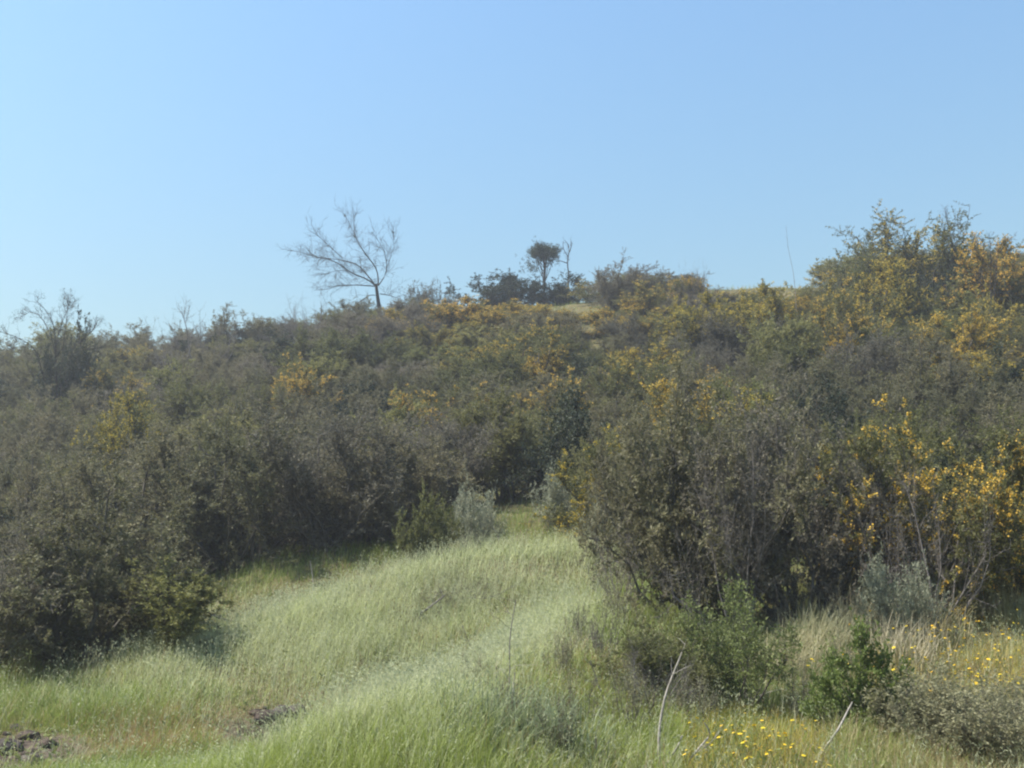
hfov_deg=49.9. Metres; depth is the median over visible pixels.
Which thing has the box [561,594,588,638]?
weedy herb
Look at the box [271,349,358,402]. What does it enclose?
yellow green bush
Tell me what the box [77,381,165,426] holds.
flowering bush
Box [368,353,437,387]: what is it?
chaparral bush
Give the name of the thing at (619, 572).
olive shrub
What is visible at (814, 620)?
grass tussock
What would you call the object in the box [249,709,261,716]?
earth clod
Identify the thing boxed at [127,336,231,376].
chaparral bush
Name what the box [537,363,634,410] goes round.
chaparral bush
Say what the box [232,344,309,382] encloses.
chaparral bush
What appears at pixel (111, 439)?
flowering bush
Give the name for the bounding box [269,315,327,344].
chaparral bush
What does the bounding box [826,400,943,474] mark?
olive bush
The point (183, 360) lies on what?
chaparral bush
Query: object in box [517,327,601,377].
olive bush
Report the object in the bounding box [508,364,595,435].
flowering bush
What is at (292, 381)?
flowering bush
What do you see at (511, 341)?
olive bush
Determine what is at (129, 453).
chaparral bush
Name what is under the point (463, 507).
sage clump
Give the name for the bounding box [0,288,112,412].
bare branched shrub
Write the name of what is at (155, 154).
sky
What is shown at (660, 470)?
olive bush
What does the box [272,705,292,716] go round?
stone
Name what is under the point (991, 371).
flowering bush
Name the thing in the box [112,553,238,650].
yellow green bush
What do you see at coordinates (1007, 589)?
grass tussock
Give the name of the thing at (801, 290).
olive bush
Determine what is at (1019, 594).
grass tussock
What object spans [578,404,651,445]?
chaparral bush
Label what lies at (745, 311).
flowering bush
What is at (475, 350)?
flowering bush
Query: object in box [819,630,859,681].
weedy herb
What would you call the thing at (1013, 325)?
flowering bush
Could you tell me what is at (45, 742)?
earth clod
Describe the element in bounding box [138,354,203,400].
yellow green bush
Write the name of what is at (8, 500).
olive bush
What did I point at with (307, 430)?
chaparral bush
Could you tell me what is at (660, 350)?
olive bush
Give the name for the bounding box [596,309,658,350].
chaparral bush
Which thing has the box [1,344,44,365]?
chaparral bush
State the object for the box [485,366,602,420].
chaparral bush
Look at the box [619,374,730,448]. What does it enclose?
flowering bush
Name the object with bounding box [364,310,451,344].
chaparral bush
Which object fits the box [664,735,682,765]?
dead stick
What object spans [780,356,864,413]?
chaparral bush
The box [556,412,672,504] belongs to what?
olive bush
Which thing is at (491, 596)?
fallen branch
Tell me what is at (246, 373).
chaparral bush
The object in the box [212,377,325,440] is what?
chaparral bush
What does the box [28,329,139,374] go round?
chaparral bush
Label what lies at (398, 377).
chaparral bush
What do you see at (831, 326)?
flowering bush
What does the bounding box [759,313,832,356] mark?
olive bush
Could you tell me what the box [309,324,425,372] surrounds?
olive bush
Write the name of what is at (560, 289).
skyline bush
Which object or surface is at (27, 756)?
stone
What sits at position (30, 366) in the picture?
olive bush
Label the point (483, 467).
chaparral bush
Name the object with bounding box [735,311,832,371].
yellow green bush
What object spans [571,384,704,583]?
chaparral bush
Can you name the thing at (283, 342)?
evergreen bush
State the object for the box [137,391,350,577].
chaparral bush
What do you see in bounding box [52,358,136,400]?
olive bush
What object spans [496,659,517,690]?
weed stalk
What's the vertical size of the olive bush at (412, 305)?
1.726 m
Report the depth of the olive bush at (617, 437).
26.58 m
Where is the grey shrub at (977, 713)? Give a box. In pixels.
[848,652,1023,767]
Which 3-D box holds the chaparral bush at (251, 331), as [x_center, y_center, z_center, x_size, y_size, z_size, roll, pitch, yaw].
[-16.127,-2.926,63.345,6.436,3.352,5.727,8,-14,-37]
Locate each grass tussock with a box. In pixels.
[392,665,611,767]
[434,494,477,522]
[463,658,653,767]
[731,634,859,693]
[760,595,897,658]
[760,609,857,668]
[796,583,924,643]
[797,571,882,620]
[819,610,972,675]
[827,571,911,612]
[846,572,960,638]
[890,588,981,651]
[914,561,1007,623]
[962,557,1018,607]
[968,576,1023,626]
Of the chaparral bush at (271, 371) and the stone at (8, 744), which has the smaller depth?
the stone at (8, 744)
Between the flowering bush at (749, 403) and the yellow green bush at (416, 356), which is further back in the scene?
the yellow green bush at (416, 356)
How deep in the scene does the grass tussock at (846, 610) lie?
14.55 m
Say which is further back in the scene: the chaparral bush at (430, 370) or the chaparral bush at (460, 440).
the chaparral bush at (430, 370)
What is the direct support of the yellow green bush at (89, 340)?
on the hillside
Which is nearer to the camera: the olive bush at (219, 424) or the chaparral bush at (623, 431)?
the chaparral bush at (623, 431)
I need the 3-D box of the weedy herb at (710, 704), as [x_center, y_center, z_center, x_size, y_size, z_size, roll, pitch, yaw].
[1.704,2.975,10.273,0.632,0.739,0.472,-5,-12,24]
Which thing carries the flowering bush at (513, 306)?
on the hillside
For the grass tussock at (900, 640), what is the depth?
12.95 m
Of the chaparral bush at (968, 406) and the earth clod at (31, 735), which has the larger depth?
the chaparral bush at (968, 406)
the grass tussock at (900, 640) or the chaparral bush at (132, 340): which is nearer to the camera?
the grass tussock at (900, 640)
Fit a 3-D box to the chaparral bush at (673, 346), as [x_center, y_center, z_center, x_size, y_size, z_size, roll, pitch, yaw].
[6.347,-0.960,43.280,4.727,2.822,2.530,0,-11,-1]
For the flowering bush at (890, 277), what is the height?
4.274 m
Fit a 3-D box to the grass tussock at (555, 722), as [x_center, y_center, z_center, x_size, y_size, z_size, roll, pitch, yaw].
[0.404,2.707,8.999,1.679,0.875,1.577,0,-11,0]
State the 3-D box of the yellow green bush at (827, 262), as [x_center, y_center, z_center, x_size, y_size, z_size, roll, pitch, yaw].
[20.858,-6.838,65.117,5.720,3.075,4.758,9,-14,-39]
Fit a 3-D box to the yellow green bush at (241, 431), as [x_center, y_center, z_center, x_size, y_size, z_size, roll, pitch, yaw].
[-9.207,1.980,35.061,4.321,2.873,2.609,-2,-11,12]
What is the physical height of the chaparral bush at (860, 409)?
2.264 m
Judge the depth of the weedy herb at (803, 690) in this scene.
10.71 m
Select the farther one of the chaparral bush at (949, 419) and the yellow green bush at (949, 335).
the yellow green bush at (949, 335)
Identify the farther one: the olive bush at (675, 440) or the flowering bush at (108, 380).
the flowering bush at (108, 380)
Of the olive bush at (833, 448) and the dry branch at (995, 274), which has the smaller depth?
the olive bush at (833, 448)
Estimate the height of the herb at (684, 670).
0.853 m
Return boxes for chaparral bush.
[0,330,51,390]
[0,340,40,359]
[0,361,37,393]
[0,380,47,421]
[0,387,109,462]
[0,396,79,464]
[0,422,70,470]
[0,430,108,521]
[0,431,90,557]
[0,441,62,525]
[0,468,221,675]
[0,470,119,578]
[0,475,17,523]
[0,490,98,673]
[0,509,29,575]
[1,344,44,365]
[12,377,111,430]
[20,413,245,581]
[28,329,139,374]
[34,458,162,558]
[63,402,174,462]
[74,323,157,369]
[88,333,135,351]
[89,317,201,358]
[90,371,154,403]
[90,376,192,416]
[109,466,245,551]
[116,424,192,502]
[122,385,229,428]
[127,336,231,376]
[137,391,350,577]
[146,352,242,394]
[147,394,246,445]
[153,324,221,358]
[161,435,207,467]
[163,350,266,404]
[173,302,275,348]
[174,325,232,342]
[190,342,265,384]
[203,363,283,415]
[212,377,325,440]
[215,362,313,407]
[228,387,447,556]
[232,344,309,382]
[238,421,356,549]
[240,318,280,345]
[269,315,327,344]
[277,322,382,361]
[286,411,378,463]
[295,380,393,441]
[297,305,412,352]
[306,366,404,413]
[309,411,484,544]
[310,295,382,337]
[310,297,381,326]
[338,408,391,451]
[350,346,439,414]
[350,357,461,401]
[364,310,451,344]
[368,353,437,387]
[373,290,432,324]
[375,372,470,424]
[381,401,513,520]
[400,391,532,447]
[439,429,506,488]
[441,366,558,423]
[479,306,594,350]
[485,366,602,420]
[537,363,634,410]
[571,331,643,362]
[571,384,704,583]
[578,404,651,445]
[579,390,648,425]
[582,389,632,447]
[589,349,846,629]
[590,400,709,549]
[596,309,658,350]
[617,328,734,373]
[638,269,704,289]
[655,270,714,298]
[655,346,772,419]
[660,282,740,320]
[664,355,953,632]
[682,338,761,389]
[684,308,790,366]
[691,351,819,394]
[694,339,813,418]
[702,398,834,559]
[720,394,825,544]
[745,385,855,466]
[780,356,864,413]
[784,350,919,440]
[795,309,888,334]
[817,319,921,390]
[823,365,946,451]
[842,314,958,387]
[850,381,928,426]
[869,326,987,412]
[873,369,1022,444]
[889,384,994,427]
[895,406,981,461]
[913,249,967,291]
[926,387,1023,506]
[951,349,1023,435]
[965,406,1023,451]
[967,335,1023,376]
[967,377,1023,435]
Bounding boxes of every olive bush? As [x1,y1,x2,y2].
[0,389,83,443]
[0,452,111,555]
[1,351,61,392]
[2,450,77,491]
[13,334,116,393]
[51,458,174,510]
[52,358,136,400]
[78,409,193,451]
[91,346,185,376]
[149,370,276,430]
[174,411,277,464]
[198,443,285,543]
[203,335,290,365]
[251,317,324,344]
[258,321,376,381]
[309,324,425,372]
[313,306,375,336]
[350,443,451,528]
[353,429,441,462]
[385,297,455,324]
[430,341,529,406]
[435,353,495,392]
[439,378,562,502]
[451,358,544,394]
[482,322,583,360]
[490,398,599,446]
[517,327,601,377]
[550,344,639,381]
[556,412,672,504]
[557,270,664,303]
[572,348,704,410]
[578,444,721,530]
[581,394,659,434]
[595,425,664,450]
[603,340,693,369]
[649,421,731,523]
[657,396,778,453]
[720,334,866,385]
[735,372,786,403]
[738,350,866,394]
[745,289,834,310]
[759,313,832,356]
[774,409,893,460]
[780,436,881,534]
[782,283,881,307]
[809,432,958,547]
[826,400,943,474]
[829,292,947,314]
[852,352,942,408]
[869,304,1020,345]
[878,399,1023,498]
[959,248,1023,274]
[966,307,1023,350]
[984,420,1023,510]
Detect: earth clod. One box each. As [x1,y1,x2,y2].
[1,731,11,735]
[16,730,39,739]
[39,738,58,747]
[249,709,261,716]
[254,709,279,725]
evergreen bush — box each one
[0,374,61,411]
[0,502,19,562]
[176,332,266,362]
[233,328,326,370]
[239,419,315,446]
[310,374,402,426]
[500,374,621,502]
[528,351,628,400]
[767,365,862,434]
[774,380,891,451]
[895,435,1023,542]
[929,336,1023,408]
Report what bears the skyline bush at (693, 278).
on the hillside
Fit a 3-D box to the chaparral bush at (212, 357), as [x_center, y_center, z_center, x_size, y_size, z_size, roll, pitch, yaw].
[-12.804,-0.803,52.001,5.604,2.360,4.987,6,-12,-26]
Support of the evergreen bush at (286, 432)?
on the hillside
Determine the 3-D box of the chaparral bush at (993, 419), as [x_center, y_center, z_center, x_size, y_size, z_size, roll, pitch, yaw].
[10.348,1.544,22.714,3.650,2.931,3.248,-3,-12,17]
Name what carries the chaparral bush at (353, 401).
on the hillside
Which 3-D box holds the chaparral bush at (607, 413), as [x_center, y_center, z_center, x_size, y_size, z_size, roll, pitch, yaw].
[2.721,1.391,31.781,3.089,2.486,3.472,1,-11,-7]
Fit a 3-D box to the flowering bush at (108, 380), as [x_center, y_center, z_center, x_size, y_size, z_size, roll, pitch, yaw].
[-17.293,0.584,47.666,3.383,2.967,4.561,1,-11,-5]
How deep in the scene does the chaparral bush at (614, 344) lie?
46.20 m
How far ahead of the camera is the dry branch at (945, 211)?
55.51 m
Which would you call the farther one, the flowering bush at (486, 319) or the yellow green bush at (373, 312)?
the yellow green bush at (373, 312)
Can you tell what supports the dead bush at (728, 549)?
on the hillside
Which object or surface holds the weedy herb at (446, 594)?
on the hillside
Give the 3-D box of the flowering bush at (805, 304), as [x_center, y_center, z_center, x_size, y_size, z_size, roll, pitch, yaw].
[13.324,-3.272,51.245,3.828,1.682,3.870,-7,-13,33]
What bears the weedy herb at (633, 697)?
on the hillside
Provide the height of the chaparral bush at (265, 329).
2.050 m
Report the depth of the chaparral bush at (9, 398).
46.09 m
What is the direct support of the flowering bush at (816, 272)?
on the hillside
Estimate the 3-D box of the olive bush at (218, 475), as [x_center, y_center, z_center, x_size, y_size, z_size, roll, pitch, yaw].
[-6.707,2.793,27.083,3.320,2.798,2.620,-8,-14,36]
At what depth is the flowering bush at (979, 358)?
36.03 m
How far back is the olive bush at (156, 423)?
36.92 m
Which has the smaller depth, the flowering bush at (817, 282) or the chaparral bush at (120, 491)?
the chaparral bush at (120, 491)
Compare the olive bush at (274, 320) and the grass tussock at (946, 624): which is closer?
the grass tussock at (946, 624)
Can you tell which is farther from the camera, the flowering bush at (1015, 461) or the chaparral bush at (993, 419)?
the chaparral bush at (993, 419)
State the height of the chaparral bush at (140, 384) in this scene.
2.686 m
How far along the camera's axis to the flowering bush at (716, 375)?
38.20 m
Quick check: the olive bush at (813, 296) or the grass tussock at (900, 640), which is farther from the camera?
the olive bush at (813, 296)
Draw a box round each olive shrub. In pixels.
[391,477,467,569]
[583,510,644,599]
[584,616,723,707]
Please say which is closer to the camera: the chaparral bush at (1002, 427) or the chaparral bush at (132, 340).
the chaparral bush at (1002, 427)
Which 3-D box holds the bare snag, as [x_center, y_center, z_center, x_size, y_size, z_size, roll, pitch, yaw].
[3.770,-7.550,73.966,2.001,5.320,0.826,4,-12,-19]
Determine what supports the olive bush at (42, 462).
on the hillside
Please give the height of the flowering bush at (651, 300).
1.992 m
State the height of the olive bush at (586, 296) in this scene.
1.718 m
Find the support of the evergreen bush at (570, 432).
on the hillside
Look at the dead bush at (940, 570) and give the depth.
14.73 m
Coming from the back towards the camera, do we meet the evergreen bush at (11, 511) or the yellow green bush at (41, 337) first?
the yellow green bush at (41, 337)
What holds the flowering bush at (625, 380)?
on the hillside
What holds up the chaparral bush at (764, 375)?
on the hillside
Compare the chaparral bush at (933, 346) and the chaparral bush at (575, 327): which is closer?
the chaparral bush at (933, 346)
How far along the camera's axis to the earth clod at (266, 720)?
12.35 m
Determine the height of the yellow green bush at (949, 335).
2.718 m
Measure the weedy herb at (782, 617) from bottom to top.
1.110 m
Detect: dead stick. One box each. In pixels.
[657,638,693,764]
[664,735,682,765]
[686,722,722,765]
[817,702,852,764]
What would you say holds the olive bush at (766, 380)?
on the hillside
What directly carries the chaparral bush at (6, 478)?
on the hillside
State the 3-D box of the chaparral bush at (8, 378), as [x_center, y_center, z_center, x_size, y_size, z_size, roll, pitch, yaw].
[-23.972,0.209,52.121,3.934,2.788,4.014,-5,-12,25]
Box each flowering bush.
[67,359,145,414]
[70,386,163,476]
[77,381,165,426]
[110,344,170,375]
[265,352,343,430]
[359,306,425,335]
[387,380,491,433]
[395,320,457,359]
[419,294,510,332]
[436,340,512,377]
[446,317,500,342]
[466,298,542,318]
[467,305,562,334]
[479,317,572,391]
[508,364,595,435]
[517,423,668,542]
[521,303,599,326]
[558,321,610,338]
[565,273,634,300]
[579,303,675,328]
[583,348,659,401]
[596,306,681,339]
[602,339,691,391]
[610,274,682,316]
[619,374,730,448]
[645,288,733,353]
[656,272,711,305]
[659,364,735,398]
[688,385,826,439]
[704,288,785,310]
[712,278,813,347]
[758,294,832,319]
[778,301,827,325]
[789,270,872,296]
[790,276,894,378]
[792,391,1023,627]
[806,253,846,283]
[819,286,912,345]
[823,246,950,331]
[880,401,1023,606]
[885,301,1023,375]
[930,355,1023,391]
[933,230,1023,324]
[936,349,1023,382]
[950,283,1023,366]
[960,313,1022,342]
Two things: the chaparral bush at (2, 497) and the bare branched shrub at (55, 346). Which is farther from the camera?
the bare branched shrub at (55, 346)
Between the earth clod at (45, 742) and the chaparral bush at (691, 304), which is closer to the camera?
the earth clod at (45, 742)
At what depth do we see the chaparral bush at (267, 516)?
25.77 m
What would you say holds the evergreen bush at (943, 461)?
on the hillside
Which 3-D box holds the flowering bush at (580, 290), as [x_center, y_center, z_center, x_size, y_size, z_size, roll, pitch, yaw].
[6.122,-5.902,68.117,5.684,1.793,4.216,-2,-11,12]
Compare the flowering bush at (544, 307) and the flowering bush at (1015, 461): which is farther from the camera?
the flowering bush at (544, 307)
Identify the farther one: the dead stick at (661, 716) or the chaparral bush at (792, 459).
the chaparral bush at (792, 459)
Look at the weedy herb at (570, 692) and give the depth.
9.76 m
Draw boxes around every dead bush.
[646,396,787,643]
[848,444,1013,638]
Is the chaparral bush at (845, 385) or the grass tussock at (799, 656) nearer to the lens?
the grass tussock at (799, 656)
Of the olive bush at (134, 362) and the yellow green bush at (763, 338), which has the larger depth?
the olive bush at (134, 362)
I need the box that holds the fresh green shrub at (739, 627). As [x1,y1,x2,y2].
[636,574,808,715]
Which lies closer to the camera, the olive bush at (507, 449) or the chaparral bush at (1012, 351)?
the olive bush at (507, 449)
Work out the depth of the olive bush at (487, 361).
40.35 m
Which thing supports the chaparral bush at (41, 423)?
on the hillside
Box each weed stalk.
[490,596,515,693]
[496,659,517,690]
[572,660,605,702]
[594,730,616,763]
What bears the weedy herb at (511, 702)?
on the hillside
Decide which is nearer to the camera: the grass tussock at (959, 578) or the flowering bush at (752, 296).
the grass tussock at (959, 578)
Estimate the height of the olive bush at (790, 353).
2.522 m
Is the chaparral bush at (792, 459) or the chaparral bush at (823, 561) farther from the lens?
the chaparral bush at (792, 459)
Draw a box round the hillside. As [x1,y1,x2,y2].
[0,287,1023,767]
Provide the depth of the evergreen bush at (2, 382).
48.33 m
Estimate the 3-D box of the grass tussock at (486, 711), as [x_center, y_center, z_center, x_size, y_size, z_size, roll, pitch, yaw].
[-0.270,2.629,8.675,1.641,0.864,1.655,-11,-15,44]
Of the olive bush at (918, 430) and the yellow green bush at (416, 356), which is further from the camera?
the yellow green bush at (416, 356)
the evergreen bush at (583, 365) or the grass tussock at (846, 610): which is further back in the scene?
the evergreen bush at (583, 365)
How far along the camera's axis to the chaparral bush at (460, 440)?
27.24 m
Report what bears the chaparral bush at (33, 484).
on the hillside
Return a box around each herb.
[90,635,119,664]
[420,582,467,612]
[455,574,497,604]
[457,640,491,680]
[487,667,525,728]
[510,683,586,758]
[542,621,582,685]
[555,656,606,732]
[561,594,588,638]
[573,587,623,660]
[593,568,633,623]
[598,647,663,741]
[604,639,709,724]
[616,624,664,674]
[658,661,727,728]
[755,568,804,636]
[778,658,817,723]
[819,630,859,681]
[926,569,944,630]
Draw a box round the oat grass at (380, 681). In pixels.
[0,497,1023,767]
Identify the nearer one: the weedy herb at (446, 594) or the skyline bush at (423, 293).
the weedy herb at (446, 594)
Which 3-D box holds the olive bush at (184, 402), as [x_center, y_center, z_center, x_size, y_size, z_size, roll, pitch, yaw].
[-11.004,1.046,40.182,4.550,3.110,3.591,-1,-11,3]
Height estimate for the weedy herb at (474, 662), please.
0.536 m
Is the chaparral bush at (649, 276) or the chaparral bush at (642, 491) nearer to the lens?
the chaparral bush at (642, 491)
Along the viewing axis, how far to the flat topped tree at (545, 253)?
75.79 m
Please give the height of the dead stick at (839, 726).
0.532 m
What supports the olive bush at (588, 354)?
on the hillside
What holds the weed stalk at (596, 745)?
on the hillside
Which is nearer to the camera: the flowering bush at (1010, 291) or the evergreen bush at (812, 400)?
the evergreen bush at (812, 400)
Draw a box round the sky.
[0,0,1023,354]
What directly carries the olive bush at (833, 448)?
on the hillside
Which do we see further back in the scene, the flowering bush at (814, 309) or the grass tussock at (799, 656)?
the flowering bush at (814, 309)
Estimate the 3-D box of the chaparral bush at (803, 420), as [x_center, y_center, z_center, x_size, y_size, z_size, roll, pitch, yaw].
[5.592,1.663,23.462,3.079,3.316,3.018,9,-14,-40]
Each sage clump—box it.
[449,469,508,552]
[523,453,584,532]
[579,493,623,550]
[852,524,950,645]
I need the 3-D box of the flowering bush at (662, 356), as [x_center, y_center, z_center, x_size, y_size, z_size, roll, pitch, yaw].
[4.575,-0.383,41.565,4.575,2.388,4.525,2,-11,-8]
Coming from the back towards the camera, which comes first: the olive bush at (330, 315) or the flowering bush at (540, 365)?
the olive bush at (330, 315)
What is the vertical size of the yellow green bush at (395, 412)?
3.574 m
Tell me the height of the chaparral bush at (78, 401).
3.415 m
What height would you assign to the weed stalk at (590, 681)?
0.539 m
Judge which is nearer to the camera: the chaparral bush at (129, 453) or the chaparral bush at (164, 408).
the chaparral bush at (129, 453)
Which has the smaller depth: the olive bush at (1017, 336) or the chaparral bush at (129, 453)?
the chaparral bush at (129, 453)
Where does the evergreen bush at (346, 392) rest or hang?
on the hillside
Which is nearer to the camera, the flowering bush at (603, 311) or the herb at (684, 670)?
the herb at (684, 670)
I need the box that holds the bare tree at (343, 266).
[275,192,406,316]
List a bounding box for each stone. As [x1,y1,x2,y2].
[0,738,23,754]
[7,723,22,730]
[20,752,44,765]
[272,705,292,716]
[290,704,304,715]
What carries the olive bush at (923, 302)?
on the hillside
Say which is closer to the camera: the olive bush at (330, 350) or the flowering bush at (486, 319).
the olive bush at (330, 350)
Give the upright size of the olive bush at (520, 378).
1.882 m
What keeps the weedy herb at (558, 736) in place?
on the hillside
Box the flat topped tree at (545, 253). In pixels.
[515,236,564,281]
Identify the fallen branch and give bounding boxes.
[420,584,445,616]
[456,585,516,602]
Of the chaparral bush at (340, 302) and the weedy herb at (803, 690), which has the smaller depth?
the weedy herb at (803, 690)
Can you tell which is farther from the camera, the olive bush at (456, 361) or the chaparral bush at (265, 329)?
the chaparral bush at (265, 329)
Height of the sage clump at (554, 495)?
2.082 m
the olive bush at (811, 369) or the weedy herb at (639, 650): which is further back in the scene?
the olive bush at (811, 369)
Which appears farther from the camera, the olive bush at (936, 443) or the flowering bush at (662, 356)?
the flowering bush at (662, 356)
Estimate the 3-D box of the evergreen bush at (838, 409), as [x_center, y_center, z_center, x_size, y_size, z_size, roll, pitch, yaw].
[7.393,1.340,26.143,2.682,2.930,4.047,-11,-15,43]
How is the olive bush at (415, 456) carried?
on the hillside
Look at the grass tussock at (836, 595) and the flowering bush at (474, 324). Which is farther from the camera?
the flowering bush at (474, 324)
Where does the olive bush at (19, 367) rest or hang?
on the hillside
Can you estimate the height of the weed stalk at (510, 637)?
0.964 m
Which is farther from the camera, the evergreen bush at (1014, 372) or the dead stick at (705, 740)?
the evergreen bush at (1014, 372)
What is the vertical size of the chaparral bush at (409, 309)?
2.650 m
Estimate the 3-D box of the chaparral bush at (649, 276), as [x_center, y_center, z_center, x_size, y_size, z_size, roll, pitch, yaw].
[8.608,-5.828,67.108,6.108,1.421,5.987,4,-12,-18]
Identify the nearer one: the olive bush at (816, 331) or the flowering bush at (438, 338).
the olive bush at (816, 331)
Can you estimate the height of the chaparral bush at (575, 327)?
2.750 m
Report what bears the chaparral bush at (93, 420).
on the hillside
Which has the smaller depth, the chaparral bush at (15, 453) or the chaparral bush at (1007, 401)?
the chaparral bush at (1007, 401)
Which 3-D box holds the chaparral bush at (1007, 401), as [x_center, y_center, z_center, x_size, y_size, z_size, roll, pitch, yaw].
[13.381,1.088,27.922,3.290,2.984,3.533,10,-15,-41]
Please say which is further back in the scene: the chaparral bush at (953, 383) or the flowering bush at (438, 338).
the flowering bush at (438, 338)
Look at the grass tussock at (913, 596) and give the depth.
14.83 m
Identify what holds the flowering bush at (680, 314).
on the hillside
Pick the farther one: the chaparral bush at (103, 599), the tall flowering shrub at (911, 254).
the tall flowering shrub at (911, 254)
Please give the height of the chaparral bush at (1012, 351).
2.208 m
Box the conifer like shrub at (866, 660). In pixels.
[797,606,915,739]
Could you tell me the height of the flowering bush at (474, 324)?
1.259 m
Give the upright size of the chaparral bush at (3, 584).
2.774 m
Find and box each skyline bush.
[140,296,243,377]
[255,295,337,360]
[401,276,463,309]
[444,267,552,310]
[513,269,595,306]
[585,248,683,311]
[678,263,718,306]
[902,245,987,317]
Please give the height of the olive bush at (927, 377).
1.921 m
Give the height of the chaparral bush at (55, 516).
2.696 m
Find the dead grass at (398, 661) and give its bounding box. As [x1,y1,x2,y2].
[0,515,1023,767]
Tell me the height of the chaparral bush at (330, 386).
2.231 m
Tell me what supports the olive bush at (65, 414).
on the hillside
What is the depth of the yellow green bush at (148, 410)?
39.42 m
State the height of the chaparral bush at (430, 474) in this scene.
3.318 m
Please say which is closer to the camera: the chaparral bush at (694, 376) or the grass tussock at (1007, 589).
the grass tussock at (1007, 589)
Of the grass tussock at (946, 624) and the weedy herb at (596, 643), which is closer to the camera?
the weedy herb at (596, 643)
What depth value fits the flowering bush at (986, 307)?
40.60 m
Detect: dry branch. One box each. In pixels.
[941,206,955,290]
[972,228,1016,310]
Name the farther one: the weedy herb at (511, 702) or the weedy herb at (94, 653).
the weedy herb at (94, 653)
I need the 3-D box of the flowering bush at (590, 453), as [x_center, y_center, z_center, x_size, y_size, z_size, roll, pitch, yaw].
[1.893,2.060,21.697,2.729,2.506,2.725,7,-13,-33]
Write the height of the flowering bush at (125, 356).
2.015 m
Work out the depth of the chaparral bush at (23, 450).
30.63 m
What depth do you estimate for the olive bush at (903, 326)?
43.12 m
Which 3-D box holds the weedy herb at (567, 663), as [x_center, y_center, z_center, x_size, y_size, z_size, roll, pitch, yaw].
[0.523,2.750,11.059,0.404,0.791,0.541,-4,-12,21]
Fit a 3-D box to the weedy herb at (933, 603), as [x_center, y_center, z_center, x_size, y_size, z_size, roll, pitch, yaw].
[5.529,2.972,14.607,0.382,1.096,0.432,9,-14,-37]
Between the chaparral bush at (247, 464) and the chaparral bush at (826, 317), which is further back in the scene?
the chaparral bush at (826, 317)
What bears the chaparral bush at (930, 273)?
on the hillside
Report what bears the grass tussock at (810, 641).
on the hillside
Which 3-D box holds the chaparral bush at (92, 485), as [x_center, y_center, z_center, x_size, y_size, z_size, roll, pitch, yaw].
[-8.361,2.787,24.261,5.074,4.142,4.725,-7,-13,32]
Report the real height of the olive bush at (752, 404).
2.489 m
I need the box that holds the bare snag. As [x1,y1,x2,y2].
[556,234,580,297]
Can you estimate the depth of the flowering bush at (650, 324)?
51.58 m
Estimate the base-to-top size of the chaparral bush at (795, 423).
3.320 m
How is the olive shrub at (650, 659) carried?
on the hillside
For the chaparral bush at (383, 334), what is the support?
on the hillside
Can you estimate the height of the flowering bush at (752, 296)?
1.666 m
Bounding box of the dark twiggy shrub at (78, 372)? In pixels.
[31,305,101,412]
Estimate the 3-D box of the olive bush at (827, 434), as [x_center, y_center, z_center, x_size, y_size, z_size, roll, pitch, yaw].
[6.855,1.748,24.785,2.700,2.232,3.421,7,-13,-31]
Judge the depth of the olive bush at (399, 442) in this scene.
29.64 m
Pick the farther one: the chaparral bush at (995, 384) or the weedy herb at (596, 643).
the chaparral bush at (995, 384)
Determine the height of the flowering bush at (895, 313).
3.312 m
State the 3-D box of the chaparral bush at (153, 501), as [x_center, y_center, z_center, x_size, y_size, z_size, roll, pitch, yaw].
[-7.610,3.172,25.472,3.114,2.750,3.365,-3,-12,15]
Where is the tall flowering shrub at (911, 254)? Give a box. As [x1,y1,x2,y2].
[776,198,996,299]
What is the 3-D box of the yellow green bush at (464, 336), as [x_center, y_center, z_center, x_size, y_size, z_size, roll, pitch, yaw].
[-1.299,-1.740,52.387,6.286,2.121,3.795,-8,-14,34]
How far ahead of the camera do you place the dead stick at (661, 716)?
9.15 m
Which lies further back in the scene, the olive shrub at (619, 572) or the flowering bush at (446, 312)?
the flowering bush at (446, 312)
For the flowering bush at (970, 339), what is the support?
on the hillside
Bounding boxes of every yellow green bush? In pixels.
[0,410,23,427]
[14,328,117,361]
[25,320,94,346]
[77,401,168,438]
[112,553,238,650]
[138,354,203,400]
[168,404,272,456]
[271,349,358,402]
[349,383,447,451]
[367,308,383,317]
[394,340,474,378]
[429,324,526,361]
[507,430,549,487]
[703,362,790,426]
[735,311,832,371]
[816,247,892,283]
[817,317,915,373]
[897,285,1000,327]
[901,305,970,356]
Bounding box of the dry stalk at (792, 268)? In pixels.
[786,230,796,308]
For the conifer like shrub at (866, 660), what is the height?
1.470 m
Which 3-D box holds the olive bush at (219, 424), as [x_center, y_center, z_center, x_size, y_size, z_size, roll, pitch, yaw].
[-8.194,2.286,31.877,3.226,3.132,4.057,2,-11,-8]
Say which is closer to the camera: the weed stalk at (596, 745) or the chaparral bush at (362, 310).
the weed stalk at (596, 745)
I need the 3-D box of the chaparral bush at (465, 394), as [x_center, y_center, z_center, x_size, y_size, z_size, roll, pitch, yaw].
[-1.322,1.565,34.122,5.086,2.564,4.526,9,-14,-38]
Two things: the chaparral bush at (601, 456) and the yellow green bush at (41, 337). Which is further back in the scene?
the yellow green bush at (41, 337)

